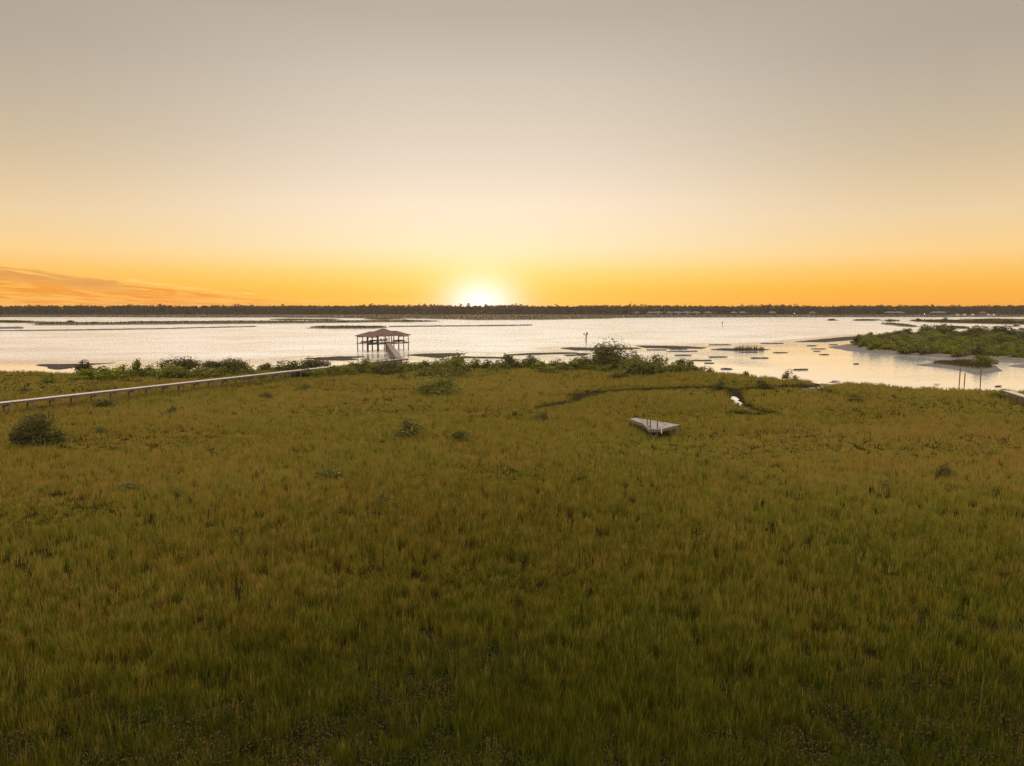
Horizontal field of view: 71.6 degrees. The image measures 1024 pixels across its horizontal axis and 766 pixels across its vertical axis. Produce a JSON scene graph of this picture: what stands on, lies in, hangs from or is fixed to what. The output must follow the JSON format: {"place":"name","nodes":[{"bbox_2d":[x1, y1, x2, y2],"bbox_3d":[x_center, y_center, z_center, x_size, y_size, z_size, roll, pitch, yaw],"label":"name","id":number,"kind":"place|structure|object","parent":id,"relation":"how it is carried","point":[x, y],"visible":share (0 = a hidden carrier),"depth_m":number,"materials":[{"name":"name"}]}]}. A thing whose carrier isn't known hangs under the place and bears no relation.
{"place":"outdoors","nodes":[
{"label":"outdoors","id":0,"kind":"place"},
{"bbox_2d":[37,362,113,369],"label":"mudflat","id":1,"kind":"structure","parent":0,"point":[58,366],"depth_m":189.15,"materials":[{"name":"soil"}]},
{"bbox_2d":[23,320,438,324],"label":"island","id":2,"kind":"structure","parent":0,"point":[254,322],"depth_m":660.75,"materials":[{"name":"plant"}]},
{"bbox_2d":[304,356,364,360],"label":"mudflat","id":3,"kind":"structure","parent":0,"point":[341,358],"depth_m":216.13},
{"bbox_2d":[309,326,388,328],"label":"island","id":4,"kind":"structure","parent":0,"point":[345,328],"depth_m":501.06,"materials":[{"name":"plant"}]},
{"bbox_2d":[406,353,466,357],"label":"mudflat","id":5,"kind":"structure","parent":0,"point":[439,355],"depth_m":231.06,"materials":[{"name":"soil"}]},
{"bbox_2d":[0,307,1023,404],"bbox_3d":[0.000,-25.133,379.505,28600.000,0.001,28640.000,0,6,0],"label":"water","id":6,"kind":"structure","parent":0,"point":[257,345],"depth_m":303.67,"materials":[{"name":"white liquid"}]},
{"bbox_2d":[0,326,254,330],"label":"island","id":7,"kind":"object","parent":6,"relation":"in","point":[126,328],"visible":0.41,"depth_m":482.03,"materials":[{"name":"soil"}]},
{"bbox_2d":[355,328,409,351],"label":"boathouse","id":8,"kind":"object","parent":6,"relation":"in","point":[384,332],"visible":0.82,"depth_m":254.09,"materials":[{"name":"wood"}]},
{"bbox_2d":[389,324,531,326],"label":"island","id":9,"kind":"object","parent":6,"relation":"on","point":[459,325],"visible":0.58,"depth_m":564.12,"materials":[{"name":"plant"}]},
{"bbox_2d":[0,363,1023,765],"bbox_3d":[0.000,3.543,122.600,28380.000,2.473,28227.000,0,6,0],"label":"ground","id":10,"kind":"structure","parent":0,"point":[850,722],"depth_m":41.45,"materials":[{"name":"plant"}]},
{"bbox_2d":[7,426,34,446],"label":"marsh shrub","id":11,"kind":"object","parent":10,"relation":"on","point":[16,435],"visible":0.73,"depth_m":78.79,"materials":[{"name":"green plant"}]},
{"bbox_2d":[8,404,70,447],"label":"marsh shrub","id":12,"kind":"object","parent":10,"relation":"on","point":[36,429],"visible":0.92,"depth_m":79.27,"materials":[{"name":"green plant"}]},
{"bbox_2d":[36,372,56,383],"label":"marsh shrub","id":13,"kind":"object","parent":10,"relation":"on","point":[47,380],"visible":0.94,"depth_m":143.10,"materials":[{"name":"green plant"}]},
{"bbox_2d":[49,427,68,442],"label":"marsh shrub","id":14,"kind":"object","parent":10,"relation":"on","point":[62,438],"visible":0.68,"depth_m":81.22,"materials":[{"name":"green plant"}]},
{"bbox_2d":[72,360,96,372],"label":"mangrove bush","id":15,"kind":"object","parent":10,"relation":"on","point":[81,365],"visible":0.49,"depth_m":161.89,"materials":[{"name":"green plant"}]},
{"bbox_2d":[66,368,103,380],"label":"mangrove bush","id":16,"kind":"object","parent":10,"relation":"on","point":[90,374],"visible":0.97,"depth_m":149.29,"materials":[{"name":"green plant"}]},
{"bbox_2d":[91,396,122,408],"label":"marsh shrub","id":17,"kind":"object","parent":10,"relation":"on","point":[107,401],"visible":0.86,"depth_m":108.93,"materials":[{"name":"green plant"}]},
{"bbox_2d":[101,367,126,380],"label":"mangrove bush","id":18,"kind":"object","parent":10,"relation":"on","point":[107,375],"visible":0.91,"depth_m":149.74,"materials":[{"name":"green plant"}]},
{"bbox_2d":[111,363,139,377],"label":"mangrove bush","id":19,"kind":"object","parent":10,"relation":"on","point":[127,372],"visible":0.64,"depth_m":153.05,"materials":[{"name":"green plant"}]},
{"bbox_2d":[114,480,139,493],"bbox_3d":[-32.436,8.724,59.555,2.268,1.220,2.373,0,6,0],"label":"marsh shrub","id":20,"kind":"object","parent":10,"relation":"on","point":[128,485],"visible":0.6,"depth_m":59.49,"materials":[{"name":"green plant"}]},
{"bbox_2d":[130,358,143,376],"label":"mangrove bush","id":21,"kind":"object","parent":10,"relation":"on","point":[137,364],"visible":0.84,"depth_m":154.75,"materials":[{"name":"green plant"}]},
{"bbox_2d":[144,366,163,378],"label":"mangrove bush","id":22,"kind":"object","parent":10,"relation":"on","point":[150,373],"visible":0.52,"depth_m":153.51,"materials":[{"name":"green plant"}]},
{"bbox_2d":[152,364,184,378],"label":"mangrove bush","id":23,"kind":"object","parent":10,"relation":"on","point":[168,368],"visible":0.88,"depth_m":152.11,"materials":[{"name":"green plant"}]},
{"bbox_2d":[156,354,202,371],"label":"mangrove tree","id":24,"kind":"object","parent":10,"relation":"on","point":[186,363],"visible":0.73,"depth_m":160.73,"materials":[{"name":"green plant"}]},
{"bbox_2d":[168,367,192,378],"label":"mangrove bush","id":25,"kind":"object","parent":10,"relation":"on","point":[186,374],"visible":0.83,"depth_m":152.60,"materials":[{"name":"green plant"}]},
{"bbox_2d":[0,342,407,411],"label":"boardwalk","id":26,"kind":"structure","parent":10,"relation":"on","point":[391,350],"depth_m":126.49,"materials":[{"name":"grey wood"}]},
{"bbox_2d":[191,367,220,378],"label":"mangrove bush","id":27,"kind":"object","parent":10,"relation":"on","point":[199,373],"visible":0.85,"depth_m":152.70,"materials":[{"name":"green plant"}]},
{"bbox_2d":[198,361,228,371],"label":"mangrove tree","id":28,"kind":"object","parent":10,"relation":"on","point":[207,364],"visible":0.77,"depth_m":161.51,"materials":[{"name":"green plant"}]},
{"bbox_2d":[216,367,245,375],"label":"mangrove bush","id":29,"kind":"object","parent":10,"relation":"on","point":[232,372],"visible":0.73,"depth_m":160.85,"materials":[{"name":"green plant"}]},
{"bbox_2d":[214,357,249,371],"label":"mangrove tree","id":30,"kind":"object","parent":10,"relation":"on","point":[234,363],"visible":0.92,"depth_m":162.41,"materials":[{"name":"green plant"}]},
{"bbox_2d":[225,372,251,380],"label":"mangrove bush","id":31,"kind":"object","parent":10,"relation":"on","point":[239,374],"visible":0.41,"depth_m":148.51,"materials":[{"name":"green plant"}]},
{"bbox_2d":[235,362,254,373],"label":"mangrove bush","id":32,"kind":"object","parent":10,"relation":"on","point":[246,367],"visible":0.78,"depth_m":162.37,"materials":[{"name":"green plant"}]},
{"bbox_2d":[256,362,274,370],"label":"mangrove bush","id":33,"kind":"object","parent":10,"relation":"on","point":[266,366],"visible":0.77,"depth_m":169.86,"materials":[{"name":"green plant"}]},
{"bbox_2d":[273,360,299,370],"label":"mangrove bush","id":34,"kind":"object","parent":10,"relation":"on","point":[290,366],"visible":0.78,"depth_m":170.71,"materials":[{"name":"green plant"}]},
{"bbox_2d":[294,367,315,376],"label":"mangrove bush","id":35,"kind":"object","parent":10,"relation":"on","point":[306,374],"visible":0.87,"depth_m":153.95,"materials":[{"name":"green plant"}]},
{"bbox_2d":[298,356,330,367],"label":"mangrove tree","id":36,"kind":"object","parent":10,"relation":"on","point":[311,363],"visible":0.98,"depth_m":170.53,"materials":[{"name":"green plant"}]},
{"bbox_2d":[308,369,323,377],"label":"mangrove bush","id":37,"kind":"object","parent":10,"relation":"on","point":[318,373],"visible":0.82,"depth_m":154.24,"materials":[{"name":"green plant"}]},
{"bbox_2d":[319,368,336,375],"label":"mangrove bush","id":38,"kind":"object","parent":10,"relation":"on","point":[332,370],"visible":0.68,"depth_m":156.27,"materials":[{"name":"green plant"}]},
{"bbox_2d":[313,466,344,482],"bbox_3d":[-16.312,8.183,63.544,3.172,1.495,2.510,0,6,0],"label":"marsh shrub","id":39,"kind":"object","parent":10,"relation":"on","point":[331,472],"visible":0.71,"depth_m":63.08,"materials":[{"name":"green plant"}]},
{"bbox_2d":[326,364,345,375],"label":"mangrove bush","id":40,"kind":"object","parent":10,"relation":"on","point":[339,373],"visible":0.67,"depth_m":157.74,"materials":[{"name":"green plant"}]},
{"bbox_2d":[336,364,357,374],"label":"mangrove bush","id":41,"kind":"object","parent":10,"relation":"on","point":[349,370],"visible":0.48,"depth_m":159.51,"materials":[{"name":"green plant"}]},
{"bbox_2d":[346,361,364,373],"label":"mangrove bush","id":42,"kind":"object","parent":10,"relation":"on","point":[357,366],"visible":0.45,"depth_m":163.39,"materials":[{"name":"green plant"}]},
{"bbox_2d":[374,491,394,505],"bbox_3d":[-9.995,9.160,56.088,2.115,1.101,2.032,0,6,0],"label":"marsh shrub","id":43,"kind":"object","parent":10,"relation":"on","point":[384,495],"visible":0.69,"depth_m":56.03,"materials":[{"name":"green plant"}]},
{"bbox_2d":[367,355,404,374],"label":"mangrove bush","id":44,"kind":"object","parent":10,"relation":"on","point":[390,368],"visible":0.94,"depth_m":160.77,"materials":[{"name":"green plant"}]},
{"bbox_2d":[393,417,425,438],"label":"marsh shrub","id":45,"kind":"object","parent":10,"relation":"on","point":[407,429],"visible":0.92,"depth_m":84.18,"materials":[{"name":"green plant"}]},
{"bbox_2d":[401,361,417,371],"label":"mangrove bush","id":46,"kind":"object","parent":10,"relation":"on","point":[409,367],"visible":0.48,"depth_m":168.32,"materials":[{"name":"green plant"}]},
{"bbox_2d":[416,360,435,370],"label":"mangrove bush","id":47,"kind":"object","parent":10,"relation":"on","point":[423,363],"visible":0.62,"depth_m":171.70,"materials":[{"name":"green plant"}]},
{"bbox_2d":[415,366,442,377],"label":"mangrove bush","id":48,"kind":"object","parent":10,"relation":"on","point":[426,372],"visible":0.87,"depth_m":155.82,"materials":[{"name":"green plant"}]},
{"bbox_2d":[411,370,465,396],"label":"marsh shrub","id":49,"kind":"object","parent":10,"relation":"on","point":[437,386],"visible":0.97,"depth_m":123.83,"materials":[{"name":"green plant"}]},
{"bbox_2d":[431,350,470,377],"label":"mangrove bush","id":50,"kind":"object","parent":10,"relation":"on","point":[452,367],"visible":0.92,"depth_m":157.62,"materials":[{"name":"green plant"}]},
{"bbox_2d":[448,429,473,442],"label":"marsh shrub","id":51,"kind":"object","parent":10,"relation":"on","point":[466,433],"visible":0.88,"depth_m":81.21,"materials":[{"name":"green plant"}]},
{"bbox_2d":[467,358,481,368],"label":"mangrove bush","id":52,"kind":"object","parent":10,"relation":"on","point":[473,363],"visible":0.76,"depth_m":176.04,"materials":[{"name":"green plant"}]},
{"bbox_2d":[478,359,492,369],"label":"mangrove bush","id":53,"kind":"object","parent":10,"relation":"on","point":[484,364],"visible":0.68,"depth_m":174.16,"materials":[{"name":"green plant"}]},
{"bbox_2d":[484,365,508,372],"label":"mangrove bush","id":54,"kind":"object","parent":10,"relation":"on","point":[493,368],"visible":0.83,"depth_m":167.07,"materials":[{"name":"green plant"}]},
{"bbox_2d":[487,359,512,370],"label":"mangrove bush","id":55,"kind":"object","parent":10,"relation":"on","point":[501,364],"visible":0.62,"depth_m":172.05,"materials":[{"name":"green plant"}]},
{"bbox_2d":[501,353,519,367],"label":"mangrove bush","id":56,"kind":"object","parent":10,"relation":"on","point":[509,359],"visible":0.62,"depth_m":177.58,"materials":[{"name":"green plant"}]},
{"bbox_2d":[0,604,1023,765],"bbox_3d":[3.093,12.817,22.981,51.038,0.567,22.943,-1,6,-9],"label":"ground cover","id":57,"kind":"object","parent":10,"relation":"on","point":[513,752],"visible":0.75,"depth_m":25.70,"materials":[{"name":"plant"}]},
{"bbox_2d":[0,315,1023,385],"bbox_3d":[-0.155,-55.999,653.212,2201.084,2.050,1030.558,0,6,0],"label":"island grass","id":58,"kind":"structure","parent":10,"relation":"on","point":[958,362],"depth_m":735.21,"materials":[{"name":"plant"}]},
{"bbox_2d":[511,359,529,367],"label":"mangrove bush","id":59,"kind":"object","parent":10,"relation":"on","point":[523,363],"visible":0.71,"depth_m":180.29,"materials":[{"name":"green plant"}]},
{"bbox_2d":[525,354,545,366],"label":"mangrove bush","id":60,"kind":"object","parent":10,"relation":"on","point":[532,359],"visible":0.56,"depth_m":182.08,"materials":[{"name":"green plant"}]},
{"bbox_2d":[529,360,548,369],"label":"mangrove bush","id":61,"kind":"object","parent":10,"relation":"on","point":[541,364],"visible":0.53,"depth_m":172.69,"materials":[{"name":"green plant"}]},
{"bbox_2d":[532,366,563,373],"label":"mangrove bush","id":62,"kind":"object","parent":10,"relation":"on","point":[552,370],"visible":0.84,"depth_m":163.88,"materials":[{"name":"green plant"}]},
{"bbox_2d":[551,361,568,370],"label":"mangrove bush","id":63,"kind":"object","parent":10,"relation":"on","point":[561,366],"visible":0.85,"depth_m":171.53,"materials":[{"name":"green plant"}]},
{"bbox_2d":[562,358,587,370],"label":"mangrove bush","id":64,"kind":"object","parent":10,"relation":"on","point":[575,364],"visible":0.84,"depth_m":171.35,"materials":[{"name":"green plant"}]},
{"bbox_2d":[598,364,613,372],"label":"mangrove bush","id":65,"kind":"object","parent":10,"relation":"on","point":[604,368],"visible":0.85,"depth_m":167.52,"materials":[{"name":"green plant"}]},
{"bbox_2d":[584,337,639,369],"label":"mangrove tree","id":66,"kind":"object","parent":10,"relation":"on","point":[603,356],"visible":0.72,"depth_m":172.97,"materials":[{"name":"green plant"}]},
{"bbox_2d":[609,369,631,378],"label":"mangrove bush","id":67,"kind":"object","parent":10,"relation":"on","point":[617,374],"visible":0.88,"depth_m":154.07,"materials":[{"name":"green plant"}]},
{"bbox_2d":[608,352,663,375],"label":"mangrove bush","id":68,"kind":"object","parent":10,"relation":"on","point":[633,368],"visible":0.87,"depth_m":159.54,"materials":[{"name":"green plant"}]},
{"bbox_2d":[640,361,664,375],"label":"mangrove bush","id":69,"kind":"object","parent":10,"relation":"on","point":[658,370],"visible":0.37,"depth_m":161.31,"materials":[{"name":"green plant"}]},
{"bbox_2d":[629,418,679,438],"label":"derelict platform","id":70,"kind":"structure","parent":10,"relation":"on","point":[649,426],"depth_m":86.00,"materials":[{"name":"grey wood"}]},
{"bbox_2d":[648,354,669,365],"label":"mangrove bush","id":71,"kind":"object","parent":10,"relation":"on","point":[657,358],"visible":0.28,"depth_m":176.96,"materials":[{"name":"green plant"}]},
{"bbox_2d":[657,362,681,372],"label":"mangrove bush","id":72,"kind":"object","parent":10,"relation":"on","point":[668,369],"visible":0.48,"depth_m":164.47,"materials":[{"name":"green plant"}]},
{"bbox_2d":[665,361,686,371],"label":"mangrove bush","id":73,"kind":"object","parent":10,"relation":"on","point":[681,367],"visible":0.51,"depth_m":166.57,"materials":[{"name":"green plant"}]},
{"bbox_2d":[676,358,693,365],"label":"mangrove bush","id":74,"kind":"object","parent":10,"relation":"on","point":[688,362],"visible":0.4,"depth_m":172.11,"materials":[{"name":"green plant"}]},
{"bbox_2d":[712,379,725,390],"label":"marsh shrub","id":75,"kind":"object","parent":10,"relation":"on","point":[719,385],"visible":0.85,"depth_m":130.04,"materials":[{"name":"green plant"}]},
{"bbox_2d":[725,407,754,413],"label":"marsh shrub","id":76,"kind":"object","parent":10,"relation":"on","point":[736,410],"visible":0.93,"depth_m":103.02,"materials":[{"name":"green plant"}]},
{"bbox_2d":[754,379,772,389],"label":"marsh shrub","id":77,"kind":"object","parent":10,"relation":"on","point":[762,384],"visible":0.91,"depth_m":132.57,"materials":[{"name":"green plant"}]},
{"bbox_2d":[935,463,957,478],"bbox_3d":[39.604,8.047,64.963,2.645,1.429,2.189,0,6,0],"label":"marsh shrub","id":78,"kind":"object","parent":10,"relation":"on","point":[944,468],"visible":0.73,"depth_m":64.72,"materials":[{"name":"green plant"}]},
{"bbox_2d":[985,388,1010,399],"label":"marsh shrub","id":79,"kind":"object","parent":10,"relation":"on","point":[998,393],"visible":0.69,"depth_m":119.93,"materials":[{"name":"green plant"}]},
{"bbox_2d":[1002,390,1023,404],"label":"shore walkway","id":80,"kind":"structure","parent":10,"relation":"on","point":[1016,394],"depth_m":114.91,"materials":[{"name":"grey wood"}]},
{"bbox_2d":[0,307,1023,319],"bbox_3d":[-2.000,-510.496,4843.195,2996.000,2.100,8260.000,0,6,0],"label":"shore","id":81,"kind":"structure","parent":0,"point":[458,318],"depth_m":1034.88,"materials":[{"name":"plant"}]},
{"bbox_2d":[0,303,1023,314],"bbox_3d":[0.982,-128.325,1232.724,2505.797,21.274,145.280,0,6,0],"label":"forest","id":82,"kind":"object","parent":81,"relation":"on","point":[511,309],"visible":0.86,"depth_m":1180.80,"materials":[{"name":"plant"}]},
{"bbox_2d":[0,0,1023,306],"label":"sky","id":83,"kind":"structure","parent":0,"point":[199,153],"materials":[{"name":"orange"}]},
{"bbox_2d":[506,352,576,354],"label":"mudflat","id":84,"kind":"structure","parent":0,"point":[545,353],"depth_m":236.88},
{"bbox_2d":[561,347,638,350],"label":"mudflat","id":85,"kind":"structure","parent":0,"point":[576,348],"depth_m":264.68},
{"bbox_2d":[639,345,706,348],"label":"mudflat","id":86,"kind":"structure","parent":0,"point":[672,347],"depth_m":271.51,"materials":[{"name":"soil"}]},
{"bbox_2d":[710,348,769,350],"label":"mudflat","id":87,"kind":"structure","parent":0,"point":[728,349],"depth_m":257.99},
{"bbox_2d":[734,345,763,349],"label":"reeds","id":88,"kind":"object","parent":87,"relation":"on","point":[747,347],"visible":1,"depth_m":256.68,"materials":[{"name":"green plant"}]},
{"bbox_2d":[796,334,882,341],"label":"mudflat","id":89,"kind":"structure","parent":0,"point":[835,339],"depth_m":334.25,"materials":[{"name":"soil"}]},
{"bbox_2d":[829,344,1023,362],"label":"mudbank","id":90,"kind":"structure","parent":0,"point":[850,347],"depth_m":239.18,"materials":[{"name":"soil"}]},
{"bbox_2d":[859,331,1023,359],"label":"island","id":91,"kind":"structure","parent":0,"point":[993,357],"depth_m":224.81,"materials":[{"name":"soil"}]},
{"bbox_2d":[866,340,884,348],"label":"mangrove bush","id":92,"kind":"object","parent":91,"relation":"on","point":[875,344],"visible":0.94,"depth_m":253.77,"materials":[{"name":"green plant"}]},
{"bbox_2d":[891,341,911,350],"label":"mangrove bush","id":93,"kind":"object","parent":91,"relation":"on","point":[899,344],"visible":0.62,"depth_m":243.48,"materials":[{"name":"green plant"}]},
{"bbox_2d":[896,344,923,353],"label":"mangrove bush","id":94,"kind":"object","parent":91,"relation":"on","point":[909,349],"visible":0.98,"depth_m":232.76,"materials":[{"name":"green plant"}]},
{"bbox_2d":[928,323,957,333],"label":"mangrove bush","id":95,"kind":"object","parent":91,"relation":"on","point":[942,329],"visible":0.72,"depth_m":388.92,"materials":[{"name":"green plant"}]},
{"bbox_2d":[937,345,954,353],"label":"mangrove bush","id":96,"kind":"object","parent":91,"relation":"on","point":[949,350],"visible":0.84,"depth_m":227.21,"materials":[{"name":"green plant"}]},
{"bbox_2d":[950,348,971,355],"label":"mangrove bush","id":97,"kind":"object","parent":91,"relation":"on","point":[957,353],"visible":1,"depth_m":218.89,"materials":[{"name":"green plant"}]},
{"bbox_2d":[962,345,986,354],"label":"mangrove bush","id":98,"kind":"object","parent":91,"relation":"on","point":[979,349],"visible":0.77,"depth_m":221.37,"materials":[{"name":"green plant"}]},
{"bbox_2d":[973,325,999,333],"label":"mangrove bush","id":99,"kind":"object","parent":91,"relation":"on","point":[987,331],"visible":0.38,"depth_m":376.66,"materials":[{"name":"green plant"}]},
{"bbox_2d":[980,348,1005,355],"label":"mangrove bush","id":100,"kind":"object","parent":91,"relation":"on","point":[993,353],"visible":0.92,"depth_m":218.94,"materials":[{"name":"green plant"}]},
{"bbox_2d":[995,344,1015,353],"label":"mangrove bush","id":101,"kind":"object","parent":91,"relation":"on","point":[1007,349],"visible":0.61,"depth_m":225.56,"materials":[{"name":"green plant"}]},
{"bbox_2d":[994,324,1023,334],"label":"mangrove bush","id":102,"kind":"object","parent":91,"relation":"on","point":[1006,331],"visible":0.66,"depth_m":367.26,"materials":[{"name":"green plant"}]},
{"bbox_2d":[918,363,1002,374],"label":"mudbank","id":103,"kind":"structure","parent":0,"point":[984,371],"depth_m":177.63,"materials":[{"name":"soil"}]},
{"bbox_2d":[932,363,992,368],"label":"island","id":104,"kind":"structure","parent":0,"point":[963,366],"depth_m":182.83,"materials":[{"name":"soil"}]},
{"bbox_2d":[970,354,998,364],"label":"mangrove bush","id":105,"kind":"object","parent":104,"relation":"on","point":[979,359],"visible":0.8,"depth_m":186.37,"materials":[{"name":"green plant"}]},
{"bbox_2d":[910,320,1023,324],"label":"island","id":106,"kind":"structure","parent":0,"point":[966,323],"depth_m":643.89,"materials":[{"name":"plant"}]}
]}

